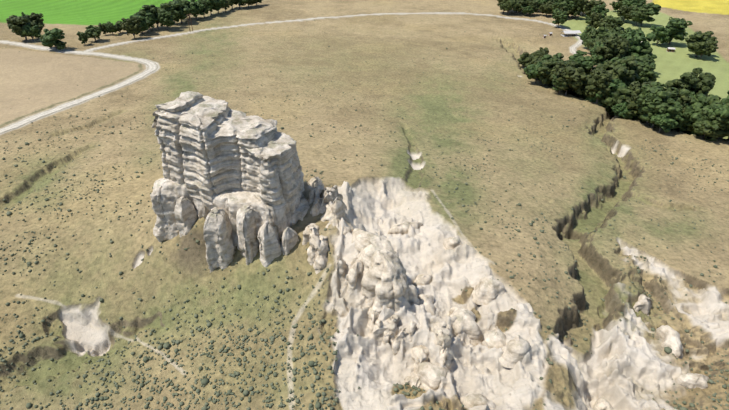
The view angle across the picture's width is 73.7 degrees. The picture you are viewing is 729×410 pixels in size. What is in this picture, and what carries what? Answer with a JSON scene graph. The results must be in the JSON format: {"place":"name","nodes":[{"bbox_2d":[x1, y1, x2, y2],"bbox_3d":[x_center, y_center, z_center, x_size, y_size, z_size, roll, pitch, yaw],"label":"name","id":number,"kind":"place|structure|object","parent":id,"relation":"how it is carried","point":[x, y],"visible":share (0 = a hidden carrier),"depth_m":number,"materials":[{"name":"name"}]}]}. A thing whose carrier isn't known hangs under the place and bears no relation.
{"place":"outdoors","nodes":[
{"label":"outdoors","id":0,"kind":"place"},
{"bbox_2d":[0,40,157,133],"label":"gravel road","id":1,"kind":"structure","parent":0,"point":[152,66],"depth_m":299.49,"materials":[{"name":"beige gravel"}]},
{"bbox_2d":[84,13,579,51],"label":"gravel road","id":2,"kind":"structure","parent":0,"point":[565,29],"depth_m":484.41,"materials":[{"name":"beige gravel"}]},
{"bbox_2d":[0,0,728,409],"bbox_3d":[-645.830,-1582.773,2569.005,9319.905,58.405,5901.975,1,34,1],"label":"ground terrain","id":3,"kind":"structure","parent":0,"point":[376,64],"depth_m":158.23,"materials":[{"name":"plant"}]},
{"bbox_2d":[6,15,36,40],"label":"tree","id":4,"kind":"object","parent":3,"relation":"on","point":[14,22],"visible":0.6,"depth_m":398.63,"materials":[{"name":"green plant"}]},
{"bbox_2d":[19,23,40,40],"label":"tree","id":5,"kind":"object","parent":3,"relation":"on","point":[33,32],"visible":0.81,"depth_m":401.34,"materials":[{"name":"green plant"}]},
{"bbox_2d":[25,12,44,31],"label":"tree","id":6,"kind":"object","parent":3,"relation":"on","point":[37,19],"visible":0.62,"depth_m":414.97,"materials":[{"name":"green plant"}]},
{"bbox_2d":[40,28,64,49],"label":"tree","id":7,"kind":"object","parent":3,"relation":"on","point":[51,37],"visible":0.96,"depth_m":373.42,"materials":[{"name":"green plant"}]},
{"bbox_2d":[54,42,66,50],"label":"tree","id":8,"kind":"object","parent":3,"relation":"on","point":[60,45],"visible":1,"depth_m":376.17,"materials":[{"name":"green plant"}]},
{"bbox_2d":[76,31,87,43],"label":"tree","id":9,"kind":"object","parent":3,"relation":"on","point":[83,37],"visible":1,"depth_m":389.56,"materials":[{"name":"green plant"}]},
{"bbox_2d":[85,25,101,40],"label":"tree","id":10,"kind":"object","parent":3,"relation":"on","point":[92,31],"visible":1,"depth_m":396.84,"materials":[{"name":"green plant"}]},
{"bbox_2d":[98,23,107,34],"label":"tree","id":11,"kind":"object","parent":3,"relation":"on","point":[103,28],"visible":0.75,"depth_m":421.31,"materials":[{"name":"green plant"}]},
{"bbox_2d":[105,21,117,33],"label":"tree","id":12,"kind":"object","parent":3,"relation":"on","point":[110,27],"visible":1,"depth_m":420.09,"materials":[{"name":"green plant"}]},
{"bbox_2d":[115,21,122,32],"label":"tree","id":13,"kind":"object","parent":3,"relation":"on","point":[118,25],"visible":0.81,"depth_m":427.25,"materials":[{"name":"green plant"}]},
{"bbox_2d":[120,17,141,38],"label":"tree","id":14,"kind":"object","parent":3,"relation":"on","point":[131,25],"visible":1,"depth_m":407.35,"materials":[{"name":"green plant"}]},
{"bbox_2d":[129,13,150,33],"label":"tree","id":15,"kind":"object","parent":3,"relation":"on","point":[145,22],"visible":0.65,"depth_m":422.64,"materials":[{"name":"green plant"}]},
{"bbox_2d":[144,12,156,29],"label":"tree","id":16,"kind":"object","parent":3,"relation":"on","point":[152,19],"visible":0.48,"depth_m":436.17,"materials":[{"name":"green plant"}]},
{"bbox_2d":[136,3,178,28],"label":"tree","id":17,"kind":"object","parent":3,"relation":"on","point":[165,7],"visible":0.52,"depth_m":438.55,"materials":[{"name":"green plant"}]},
{"bbox_2d":[156,11,175,29],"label":"tree","id":18,"kind":"object","parent":3,"relation":"on","point":[166,18],"visible":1,"depth_m":438.61,"materials":[{"name":"green plant"}]},
{"bbox_2d":[173,8,180,24],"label":"tree","id":19,"kind":"object","parent":3,"relation":"on","point":[176,19],"visible":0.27,"depth_m":462.48,"materials":[{"name":"green plant"}]},
{"bbox_2d":[168,0,191,22],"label":"tree","id":20,"kind":"object","parent":3,"relation":"on","point":[183,9],"visible":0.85,"depth_m":462.92,"materials":[{"name":"green plant"}]},
{"bbox_2d":[173,0,199,19],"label":"tree","id":21,"kind":"object","parent":3,"relation":"on","point":[187,3],"visible":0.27,"depth_m":478.72,"materials":[{"name":"green plant"}]},
{"bbox_2d":[190,0,204,19],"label":"tree","id":22,"kind":"object","parent":3,"relation":"on","point":[198,8],"visible":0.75,"depth_m":481.41,"materials":[{"name":"green plant"}]},
{"bbox_2d":[198,0,209,17],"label":"tree","id":23,"kind":"object","parent":3,"relation":"on","point":[206,9],"visible":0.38,"depth_m":496.01,"materials":[{"name":"green plant"}]},
{"bbox_2d":[200,0,216,14],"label":"tree","id":24,"kind":"object","parent":3,"relation":"on","point":[211,3],"visible":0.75,"depth_m":498.70,"materials":[{"name":"green plant"}]},
{"bbox_2d":[212,0,225,13],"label":"tree","id":25,"kind":"object","parent":3,"relation":"on","point":[219,5],"visible":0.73,"depth_m":511.78,"materials":[{"name":"green plant"}]},
{"bbox_2d":[220,0,230,11],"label":"tree","id":26,"kind":"object","parent":3,"relation":"on","point":[227,3],"visible":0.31,"depth_m":524.10,"materials":[{"name":"green plant"}]},
{"bbox_2d":[150,91,304,272],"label":"rock formation","id":27,"kind":"object","parent":3,"relation":"on","point":[234,178],"visible":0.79,"depth_m":121.53,"materials":[{"name":"grey stone"}]},
{"bbox_2d":[230,0,237,8],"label":"tree","id":28,"kind":"object","parent":3,"relation":"on","point":[233,2],"visible":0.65,"depth_m":537.37,"materials":[{"name":"green plant"}]},
{"bbox_2d":[235,0,248,8],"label":"tree","id":29,"kind":"object","parent":3,"relation":"on","point":[241,2],"visible":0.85,"depth_m":539.82,"materials":[{"name":"green plant"}]},
{"bbox_2d":[246,0,255,6],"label":"tree","id":30,"kind":"object","parent":3,"relation":"on","point":[250,2],"visible":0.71,"depth_m":546.28,"materials":[{"name":"green plant"}]},
{"bbox_2d":[0,20,728,409],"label":"shrubs","id":31,"kind":"object","parent":3,"relation":"on","point":[234,374],"visible":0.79,"depth_m":114.96,"materials":[{"name":"plant"}]},
{"bbox_2d":[291,177,708,409],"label":"boulders","id":32,"kind":"object","parent":3,"relation":"on","point":[377,269],"visible":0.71,"depth_m":112.58,"materials":[{"name":"beige stone"}]},
{"bbox_2d":[497,0,509,13],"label":"tree","id":33,"kind":"object","parent":3,"relation":"on","point":[500,2],"visible":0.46,"depth_m":530.68,"materials":[{"name":"green plant"}]},
{"bbox_2d":[499,0,519,14],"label":"tree","id":34,"kind":"object","parent":3,"relation":"on","point":[514,5],"visible":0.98,"depth_m":524.86,"materials":[{"name":"green plant"}]},
{"bbox_2d":[515,0,528,13],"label":"tree","id":35,"kind":"object","parent":3,"relation":"on","point":[523,3],"visible":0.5,"depth_m":525.66,"materials":[{"name":"green plant"}]},
{"bbox_2d":[521,6,533,14],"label":"tree","id":36,"kind":"object","parent":3,"relation":"on","point":[527,10],"visible":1,"depth_m":522.64,"materials":[{"name":"green plant"}]},
{"bbox_2d":[517,52,541,66],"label":"tree","id":37,"kind":"object","parent":3,"relation":"on","point":[526,59],"visible":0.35,"depth_m":364.67,"materials":[{"name":"green plant"}]},
{"bbox_2d":[528,0,539,13],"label":"tree","id":38,"kind":"object","parent":3,"relation":"on","point":[534,5],"visible":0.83,"depth_m":523.94,"materials":[{"name":"green plant"}]},
{"bbox_2d":[523,61,549,83],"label":"tree","id":39,"kind":"object","parent":3,"relation":"on","point":[531,71],"visible":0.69,"depth_m":319.19,"materials":[{"name":"green plant"}]},
{"bbox_2d":[530,47,548,56],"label":"tree","id":40,"kind":"object","parent":3,"relation":"on","point":[542,51],"visible":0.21,"depth_m":370.21,"materials":[{"name":"green plant"}]},
{"bbox_2d":[532,0,548,11],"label":"tree","id":41,"kind":"object","parent":3,"relation":"on","point":[540,2],"visible":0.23,"depth_m":534.51,"materials":[{"name":"green plant"}]},
{"bbox_2d":[530,56,553,81],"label":"tree","id":42,"kind":"object","parent":3,"relation":"on","point":[534,61],"visible":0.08,"depth_m":354.23,"materials":[{"name":"green plant"}]},
{"bbox_2d":[537,60,552,84],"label":"tree","id":43,"kind":"object","parent":3,"relation":"on","point":[545,71],"visible":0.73,"depth_m":315.19,"materials":[{"name":"green plant"}]},
{"bbox_2d":[539,1,553,15],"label":"tree","id":44,"kind":"object","parent":3,"relation":"on","point":[546,8],"visible":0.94,"depth_m":520.32,"materials":[{"name":"green plant"}]},
{"bbox_2d":[541,53,563,84],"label":"tree","id":45,"kind":"object","parent":3,"relation":"on","point":[544,58],"visible":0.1,"depth_m":343.93,"materials":[{"name":"green plant"}]},
{"bbox_2d":[546,58,572,86],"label":"tree","id":46,"kind":"object","parent":3,"relation":"on","point":[555,60],"visible":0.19,"depth_m":318.53,"materials":[{"name":"green plant"}]},
{"bbox_2d":[552,8,567,27],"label":"tree","id":47,"kind":"object","parent":3,"relation":"on","point":[560,16],"visible":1,"depth_m":475.18,"materials":[{"name":"green plant"}]},
{"bbox_2d":[552,73,568,93],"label":"tree","id":48,"kind":"object","parent":3,"relation":"on","point":[556,82],"visible":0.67,"depth_m":302.20,"materials":[{"name":"green plant"}]},
{"bbox_2d":[551,0,574,10],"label":"tree","id":49,"kind":"object","parent":3,"relation":"on","point":[565,4],"visible":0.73,"depth_m":509.06,"materials":[{"name":"green plant"}]},
{"bbox_2d":[550,61,579,78],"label":"tree","id":50,"kind":"object","parent":3,"relation":"on","point":[574,64],"visible":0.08,"depth_m":308.28,"materials":[{"name":"green plant"}]},
{"bbox_2d":[559,6,571,16],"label":"tree","id":51,"kind":"object","parent":3,"relation":"on","point":[567,11],"visible":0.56,"depth_m":508.74,"materials":[{"name":"green plant"}]},
{"bbox_2d":[554,62,586,94],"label":"tree","id":52,"kind":"object","parent":3,"relation":"on","point":[572,76],"visible":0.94,"depth_m":295.97,"materials":[{"name":"green plant"}]},
{"bbox_2d":[560,30,580,36],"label":"building","id":53,"kind":"structure","parent":3,"relation":"on","point":[569,33],"depth_m":454.17,"materials":[{"name":"metal"}]},
{"bbox_2d":[571,39,581,53],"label":"dirt path","id":54,"kind":"structure","parent":3,"relation":"on","point":[573,50],"depth_m":418.82,"materials":[{"name":"beige soil"}]},
{"bbox_2d":[572,0,585,18],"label":"tree","id":55,"kind":"object","parent":3,"relation":"on","point":[578,7],"visible":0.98,"depth_m":506.61,"materials":[{"name":"green plant"}]},
{"bbox_2d":[570,74,592,97],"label":"tree","id":56,"kind":"object","parent":3,"relation":"on","point":[573,89],"visible":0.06,"depth_m":307.19,"materials":[{"name":"green plant"}]},
{"bbox_2d":[579,29,587,49],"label":"tree","id":57,"kind":"object","parent":3,"relation":"on","point":[583,36],"visible":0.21,"depth_m":409.00,"materials":[{"name":"green plant"}]},
{"bbox_2d":[569,50,602,74],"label":"tree","id":58,"kind":"object","parent":3,"relation":"on","point":[586,63],"visible":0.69,"depth_m":333.20,"materials":[{"name":"green plant"}]},
{"bbox_2d":[585,15,591,25],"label":"tree","id":59,"kind":"object","parent":3,"relation":"on","point":[588,18],"visible":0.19,"depth_m":487.10,"materials":[{"name":"green plant"}]},
{"bbox_2d":[575,78,612,103],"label":"tree","id":60,"kind":"object","parent":3,"relation":"on","point":[581,91],"visible":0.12,"depth_m":298.67,"materials":[{"name":"green plant"}]},
{"bbox_2d":[583,0,604,16],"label":"tree","id":61,"kind":"object","parent":3,"relation":"on","point":[589,5],"visible":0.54,"depth_m":493.27,"materials":[{"name":"green plant"}]},
{"bbox_2d":[588,12,601,28],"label":"tree","id":62,"kind":"object","parent":3,"relation":"on","point":[595,16],"visible":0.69,"depth_m":462.44,"materials":[{"name":"green plant"}]},
{"bbox_2d":[590,41,603,61],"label":"tree","id":63,"kind":"object","parent":3,"relation":"on","point":[598,44],"visible":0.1,"depth_m":352.93,"materials":[{"name":"green plant"}]},
{"bbox_2d":[585,69,613,102],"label":"tree","id":64,"kind":"object","parent":3,"relation":"on","point":[601,80],"visible":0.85,"depth_m":287.04,"materials":[{"name":"green plant"}]},
{"bbox_2d":[594,18,604,26],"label":"tree","id":65,"kind":"object","parent":3,"relation":"on","point":[598,22],"visible":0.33,"depth_m":459.71,"materials":[{"name":"green plant"}]},
{"bbox_2d":[591,3,608,17],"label":"tree","id":66,"kind":"object","parent":3,"relation":"on","point":[601,9],"visible":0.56,"depth_m":484.21,"materials":[{"name":"green plant"}]},
{"bbox_2d":[584,26,616,48],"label":"tree","id":67,"kind":"object","parent":3,"relation":"on","point":[593,34],"visible":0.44,"depth_m":386.54,"materials":[{"name":"green plant"}]},
{"bbox_2d":[589,35,615,49],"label":"tree","id":68,"kind":"object","parent":3,"relation":"on","point":[603,40],"visible":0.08,"depth_m":367.48,"materials":[{"name":"green plant"}]},
{"bbox_2d":[596,59,609,65],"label":"tree","id":69,"kind":"object","parent":3,"relation":"on","point":[599,61],"visible":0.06,"depth_m":335.00,"materials":[{"name":"green plant"}]},
{"bbox_2d":[584,79,626,101],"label":"tree","id":70,"kind":"object","parent":3,"relation":"on","point":[616,84],"visible":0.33,"depth_m":289.14,"materials":[{"name":"green plant"}]},
{"bbox_2d":[596,101,615,112],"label":"tree","id":71,"kind":"object","parent":3,"relation":"on","point":[608,109],"visible":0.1,"depth_m":292.21,"materials":[{"name":"green plant"}]},
{"bbox_2d":[594,36,629,60],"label":"tree","id":72,"kind":"object","parent":3,"relation":"on","point":[617,46],"visible":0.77,"depth_m":329.32,"materials":[{"name":"green plant"}]},
{"bbox_2d":[601,15,624,31],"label":"tree","id":73,"kind":"object","parent":3,"relation":"on","point":[611,21],"visible":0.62,"depth_m":416.10,"materials":[{"name":"green plant"}]},
{"bbox_2d":[609,1,618,11],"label":"tree","id":74,"kind":"object","parent":3,"relation":"on","point":[614,4],"visible":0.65,"depth_m":547.07,"materials":[{"name":"green plant"}]},
{"bbox_2d":[598,87,632,115],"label":"tree","id":75,"kind":"object","parent":3,"relation":"on","point":[621,95],"visible":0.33,"depth_m":285.10,"materials":[{"name":"green plant"}]},
{"bbox_2d":[611,27,623,35],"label":"tree","id":76,"kind":"object","parent":3,"relation":"on","point":[618,31],"visible":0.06,"depth_m":394.85,"materials":[{"name":"green plant"}]},
{"bbox_2d":[592,56,643,86],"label":"tree","id":77,"kind":"object","parent":3,"relation":"on","point":[625,74],"visible":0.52,"depth_m":297.48,"materials":[{"name":"green plant"}]},
{"bbox_2d":[611,102,627,116],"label":"tree","id":78,"kind":"object","parent":3,"relation":"on","point":[617,108],"visible":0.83,"depth_m":272.96,"materials":[{"name":"green plant"}]},
{"bbox_2d":[617,0,623,8],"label":"tree","id":79,"kind":"object","parent":3,"relation":"on","point":[620,2],"visible":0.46,"depth_m":540.56,"materials":[{"name":"green plant"}]},
{"bbox_2d":[617,5,634,21],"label":"tree","id":80,"kind":"object","parent":3,"relation":"on","point":[624,10],"visible":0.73,"depth_m":498.08,"materials":[{"name":"green plant"}]},
{"bbox_2d":[611,56,641,83],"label":"tree","id":81,"kind":"object","parent":3,"relation":"on","point":[636,76],"visible":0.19,"depth_m":302.81,"materials":[{"name":"green plant"}]},
{"bbox_2d":[618,106,639,119],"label":"tree","id":82,"kind":"object","parent":3,"relation":"on","point":[625,111],"visible":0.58,"depth_m":271.30,"materials":[{"name":"green plant"}]},
{"bbox_2d":[624,27,643,32],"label":"tree","id":83,"kind":"object","parent":3,"relation":"on","point":[637,30],"visible":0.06,"depth_m":371.41,"materials":[{"name":"green plant"}]},
{"bbox_2d":[622,0,646,6],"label":"tree","id":84,"kind":"object","parent":3,"relation":"on","point":[628,3],"visible":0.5,"depth_m":522.41,"materials":[{"name":"green plant"}]},
{"bbox_2d":[619,29,655,56],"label":"tree","id":85,"kind":"object","parent":3,"relation":"on","point":[636,45],"visible":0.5,"depth_m":336.94,"materials":[{"name":"green plant"}]},
{"bbox_2d":[623,81,654,119],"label":"tree","id":86,"kind":"object","parent":3,"relation":"on","point":[636,92],"visible":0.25,"depth_m":266.79,"materials":[{"name":"green plant"}]},
{"bbox_2d":[630,6,647,25],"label":"tree","id":87,"kind":"object","parent":3,"relation":"on","point":[640,16],"visible":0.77,"depth_m":481.99,"materials":[{"name":"green plant"}]},
{"bbox_2d":[627,47,656,63],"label":"tree","id":88,"kind":"object","parent":3,"relation":"on","point":[648,50],"visible":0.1,"depth_m":337.01,"materials":[{"name":"green plant"}]},
{"bbox_2d":[636,54,653,63],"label":"tree","id":89,"kind":"object","parent":3,"relation":"on","point":[648,58],"depth_m":319.06,"materials":[{"name":"green plant"}]},
{"bbox_2d":[632,2,660,25],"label":"tree","id":90,"kind":"object","parent":3,"relation":"on","point":[653,8],"visible":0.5,"depth_m":481.54,"materials":[{"name":"green plant"}]},
{"bbox_2d":[636,58,658,83],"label":"tree","id":91,"kind":"object","parent":3,"relation":"on","point":[647,74],"visible":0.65,"depth_m":307.12,"materials":[{"name":"green plant"}]},
{"bbox_2d":[636,82,674,123],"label":"tree","id":92,"kind":"object","parent":3,"relation":"on","point":[655,89],"visible":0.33,"depth_m":256.73,"materials":[{"name":"green plant"}]},
{"bbox_2d":[640,91,675,127],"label":"tree","id":93,"kind":"object","parent":3,"relation":"on","point":[658,105],"visible":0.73,"depth_m":251.45,"materials":[{"name":"green plant"}]},
{"bbox_2d":[650,25,670,45],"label":"tree","id":94,"kind":"object","parent":3,"relation":"on","point":[662,33],"visible":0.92,"depth_m":419.65,"materials":[{"name":"green plant"}]},
{"bbox_2d":[650,113,678,132],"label":"tree","id":95,"kind":"object","parent":3,"relation":"on","point":[664,123],"visible":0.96,"depth_m":249.08,"materials":[{"name":"green plant"}]},
{"bbox_2d":[639,84,689,125],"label":"tree","id":96,"kind":"object","parent":3,"relation":"on","point":[673,92],"visible":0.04,"depth_m":257.39,"materials":[{"name":"green plant"}]},
{"bbox_2d":[655,101,686,125],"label":"tree","id":97,"kind":"object","parent":3,"relation":"on","point":[678,117],"visible":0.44,"depth_m":251.11,"materials":[{"name":"green plant"}]},
{"bbox_2d":[665,18,692,44],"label":"tree","id":98,"kind":"object","parent":3,"relation":"on","point":[676,28],"visible":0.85,"depth_m":418.82,"materials":[{"name":"green plant"}]},
{"bbox_2d":[671,86,693,129],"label":"tree","id":99,"kind":"object","parent":3,"relation":"on","point":[686,99],"visible":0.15,"depth_m":256.86,"materials":[{"name":"green plant"}]},
{"bbox_2d":[665,67,715,95],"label":"tree","id":100,"kind":"object","parent":3,"relation":"on","point":[703,83],"visible":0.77,"depth_m":267.45,"materials":[{"name":"green plant"}]},
{"bbox_2d":[688,91,696,100],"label":"tree","id":101,"kind":"object","parent":3,"relation":"on","point":[692,94],"depth_m":265.71,"materials":[{"name":"green plant"}]},
{"bbox_2d":[676,93,709,135],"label":"tree","id":102,"kind":"object","parent":3,"relation":"on","point":[696,106],"visible":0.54,"depth_m":254.64,"materials":[{"name":"green plant"}]},
{"bbox_2d":[684,31,717,56],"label":"tree","id":103,"kind":"object","parent":3,"relation":"on","point":[707,37],"visible":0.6,"depth_m":390.72,"materials":[{"name":"green plant"}]},
{"bbox_2d":[692,38,718,58],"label":"tree","id":104,"kind":"object","parent":3,"relation":"on","point":[712,47],"visible":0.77,"depth_m":386.08,"materials":[{"name":"green plant"}]},
{"bbox_2d":[691,94,721,136],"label":"tree","id":105,"kind":"object","parent":3,"relation":"on","point":[712,100],"visible":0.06,"depth_m":252.50,"materials":[{"name":"green plant"}]},
{"bbox_2d":[686,127,728,140],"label":"tree","id":106,"kind":"object","parent":3,"relation":"on","point":[719,133],"visible":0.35,"depth_m":243.70,"materials":[{"name":"green plant"}]},
{"bbox_2d":[693,110,728,138],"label":"tree","id":107,"kind":"object","parent":3,"relation":"on","point":[712,122],"visible":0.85,"depth_m":242.86,"materials":[{"name":"green plant"}]},
{"bbox_2d":[706,91,728,138],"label":"tree","id":108,"kind":"object","parent":3,"relation":"on","point":[722,111],"visible":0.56,"depth_m":241.48,"materials":[{"name":"green plant"}]},
{"bbox_2d":[666,47,674,51],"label":"park shed","id":109,"kind":"structure","parent":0,"point":[670,49],"depth_m":411.87,"materials":[{"name":"metal"}]}
]}

